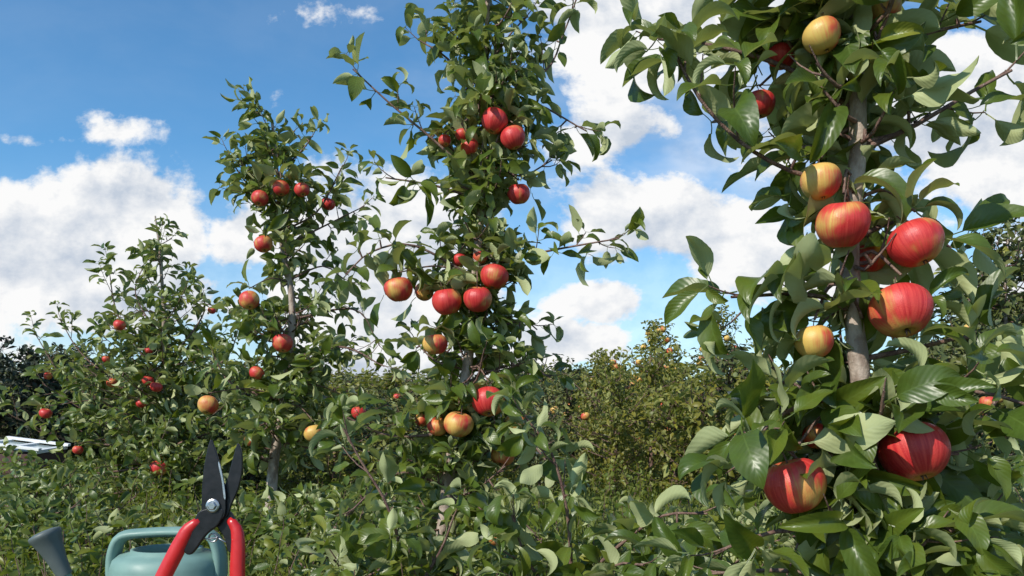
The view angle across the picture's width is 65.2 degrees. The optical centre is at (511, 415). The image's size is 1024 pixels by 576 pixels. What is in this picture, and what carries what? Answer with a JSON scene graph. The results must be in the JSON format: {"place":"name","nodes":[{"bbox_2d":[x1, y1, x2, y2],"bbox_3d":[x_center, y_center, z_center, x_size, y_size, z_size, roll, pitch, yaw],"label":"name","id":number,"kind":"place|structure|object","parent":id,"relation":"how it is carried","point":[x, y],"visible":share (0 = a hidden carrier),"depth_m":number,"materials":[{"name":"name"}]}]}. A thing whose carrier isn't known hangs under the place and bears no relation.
{"place":"outdoors","nodes":[
{"label":"outdoors","id":0,"kind":"place"},
{"bbox_2d":[155,440,244,575],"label":"pruning shears","id":1,"kind":"object","parent":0,"point":[218,495],"visible":1,"depth_m":1.00,"materials":[{"name":"metal"}]},
{"bbox_2d":[0,447,1021,575],"bbox_3d":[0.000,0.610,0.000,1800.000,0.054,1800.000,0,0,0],"label":"ground","id":2,"kind":"structure","parent":0,"point":[579,543],"depth_m":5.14,"materials":[{"name":"green plant"}]},
{"bbox_2d":[0,335,42,435],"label":"hedge tree","id":3,"kind":"object","parent":2,"relation":"on","point":[2,357],"visible":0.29,"depth_m":9.26,"materials":[{"name":"green plant"}]},
{"bbox_2d":[0,436,70,478],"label":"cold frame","id":4,"kind":"object","parent":2,"relation":"on","point":[41,451],"visible":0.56,"depth_m":6.94,"materials":[{"name":"white wood"}]},
{"bbox_2d":[0,445,100,509],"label":"shrub","id":5,"kind":"object","parent":2,"relation":"on","point":[8,451],"visible":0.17,"depth_m":4.20,"materials":[{"name":"green plant"}]},
{"bbox_2d":[0,341,111,459],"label":"hedge tree","id":6,"kind":"object","parent":2,"relation":"on","point":[52,383],"visible":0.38,"depth_m":8.83,"materials":[{"name":"green plant"}]},
{"bbox_2d":[0,474,112,565],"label":"shrub","id":7,"kind":"object","parent":2,"relation":"on","point":[25,508],"visible":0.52,"depth_m":3.14,"materials":[{"name":"green plant"}]},
{"bbox_2d":[0,453,155,532],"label":"shrub","id":8,"kind":"object","parent":2,"relation":"on","point":[60,481],"visible":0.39,"depth_m":3.68,"materials":[{"name":"green plant"}]},
{"bbox_2d":[0,497,189,565],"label":"shrub","id":9,"kind":"object","parent":2,"relation":"on","point":[134,512],"visible":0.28,"depth_m":2.99,"materials":[{"name":"green plant"}]},
{"bbox_2d":[30,520,176,575],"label":"shrub","id":10,"kind":"object","parent":2,"relation":"on","point":[100,531],"visible":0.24,"depth_m":2.39,"materials":[{"name":"green plant"}]},
{"bbox_2d":[56,352,181,460],"bbox_3d":[-4.402,-0.051,9.397,1.740,1.417,1.580,0,0,0],"label":"hedge tree","id":11,"kind":"object","parent":2,"relation":"on","point":[83,429],"depth_m":9.14,"materials":[{"name":"green plant"}]},
{"bbox_2d":[28,526,227,575],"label":"watering can","id":12,"kind":"object","parent":2,"relation":"on","point":[49,547],"visible":0.89,"depth_m":1.49,"materials":[{"name":"teal plastic"}]},
{"bbox_2d":[0,213,310,521],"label":"apple tree","id":13,"kind":"object","parent":2,"relation":"on","point":[140,438],"visible":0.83,"depth_m":4.87,"materials":[{"name":"green plant"}]},
{"bbox_2d":[160,475,333,575],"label":"shrub","id":14,"kind":"object","parent":2,"relation":"on","point":[275,496],"visible":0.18,"depth_m":2.98,"materials":[{"name":"green plant"}]},
{"bbox_2d":[184,77,411,512],"bbox_3d":[-0.875,-0.393,3.385,0.977,1.992,0.599,0,0,0],"label":"apple tree","id":15,"kind":"object","parent":2,"relation":"on","point":[263,186],"visible":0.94,"depth_m":3.35,"materials":[{"name":"green plant"}]},
{"bbox_2d":[237,476,414,572],"bbox_3d":[-0.661,0.432,2.893,0.602,0.464,0.634,0,0,0],"label":"shrub","id":16,"kind":"object","parent":2,"relation":"on","point":[327,503],"visible":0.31,"depth_m":2.82,"materials":[{"name":"green plant"}]},
{"bbox_2d":[253,509,418,575],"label":"shrub","id":17,"kind":"object","parent":2,"relation":"on","point":[365,563],"visible":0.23,"depth_m":2.19,"materials":[{"name":"green plant"}]},
{"bbox_2d":[294,393,488,575],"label":"apple sapling","id":18,"kind":"object","parent":2,"relation":"on","point":[347,539],"visible":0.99,"depth_m":1.76,"materials":[{"name":"green plant"}]},
{"bbox_2d":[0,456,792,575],"bbox_3d":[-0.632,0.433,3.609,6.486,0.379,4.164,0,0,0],"label":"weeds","id":19,"kind":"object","parent":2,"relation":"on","point":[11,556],"visible":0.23,"depth_m":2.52,"materials":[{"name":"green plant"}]},
{"bbox_2d":[311,0,648,575],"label":"apple tree","id":20,"kind":"object","parent":2,"relation":"on","point":[459,414],"visible":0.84,"depth_m":2.44,"materials":[{"name":"green plant"}]},
{"bbox_2d":[0,332,1006,503],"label":"orchard rows","id":21,"kind":"object","parent":2,"relation":"on","point":[618,417],"visible":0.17,"depth_m":6.04,"materials":[{"name":"green plant"}]},
{"bbox_2d":[6,286,1023,381],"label":"distant trees","id":22,"kind":"object","parent":2,"relation":"on","point":[1017,315],"visible":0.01,"depth_m":59.17,"materials":[{"name":"green plant"}]},
{"bbox_2d":[462,506,604,575],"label":"shrub","id":23,"kind":"object","parent":2,"relation":"on","point":[485,550],"visible":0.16,"depth_m":2.02,"materials":[{"name":"green plant"}]},
{"bbox_2d":[576,346,640,449],"bbox_3d":[1.230,-0.136,10.053,0.824,1.472,0.913,0,0,-24],"label":"yellow apple tree","id":24,"kind":"object","parent":2,"relation":"on","point":[604,357],"visible":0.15,"depth_m":9.93,"materials":[{"name":"green plant"}]},
{"bbox_2d":[467,374,774,575],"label":"apple sapling","id":25,"kind":"object","parent":2,"relation":"on","point":[504,529],"visible":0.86,"depth_m":1.63,"materials":[{"name":"green plant"}]},
{"bbox_2d":[627,318,681,396],"bbox_3d":[1.981,-0.400,11.366,0.841,2.001,0.866,0,0,0],"label":"yellow apple tree","id":26,"kind":"object","parent":2,"relation":"on","point":[658,331],"visible":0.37,"depth_m":11.33,"materials":[{"name":"green plant"}]},
{"bbox_2d":[573,496,737,575],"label":"shrub","id":27,"kind":"object","parent":2,"relation":"on","point":[669,522],"visible":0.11,"depth_m":2.42,"materials":[{"name":"green plant"}]},
{"bbox_2d":[643,364,738,505],"bbox_3d":[1.253,0.127,5.171,0.849,0.947,0.901,0,0,-43],"label":"apple tree","id":28,"kind":"object","parent":2,"relation":"on","point":[693,415],"visible":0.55,"depth_m":5.12,"materials":[{"name":"green plant"}]},
{"bbox_2d":[686,303,741,393],"bbox_3d":[3.206,-0.569,12.209,0.926,2.338,0.799,0,0,-24],"label":"yellow apple tree","id":29,"kind":"object","parent":2,"relation":"on","point":[726,337],"visible":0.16,"depth_m":12.13,"materials":[{"name":"green plant"}]},
{"bbox_2d":[723,499,796,575],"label":"shrub","id":30,"kind":"object","parent":2,"relation":"on","point":[750,524],"visible":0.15,"depth_m":2.70,"materials":[{"name":"green plant"}]},
{"bbox_2d":[600,0,1023,575],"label":"apple tree","id":31,"kind":"object","parent":2,"relation":"on","point":[841,458],"visible":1,"depth_m":1.20,"materials":[{"name":"green plant"}]},
{"bbox_2d":[834,319,1023,488],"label":"apple tree","id":32,"kind":"object","parent":2,"relation":"on","point":[945,356],"visible":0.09,"depth_m":4.14,"materials":[{"name":"green plant"}]},
{"bbox_2d":[932,217,1023,490],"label":"apple tree","id":33,"kind":"object","parent":2,"relation":"on","point":[1007,250],"visible":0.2,"depth_m":5.38,"materials":[{"name":"green plant"}]},
{"bbox_2d":[998,457,1023,575],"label":"shrub","id":34,"kind":"object","parent":2,"relation":"on","point":[1007,529],"visible":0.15,"depth_m":2.25,"materials":[{"name":"green plant"}]},
{"bbox_2d":[1007,437,1023,492],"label":"shrub","id":35,"kind":"object","parent":2,"relation":"on","point":[1018,457],"visible":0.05,"depth_m":2.72,"materials":[{"name":"green plant"}]},
{"bbox_2d":[0,0,1023,384],"label":"sky","id":36,"kind":"structure","parent":0,"point":[107,107],"materials":[{"name":"blue"}]}
]}

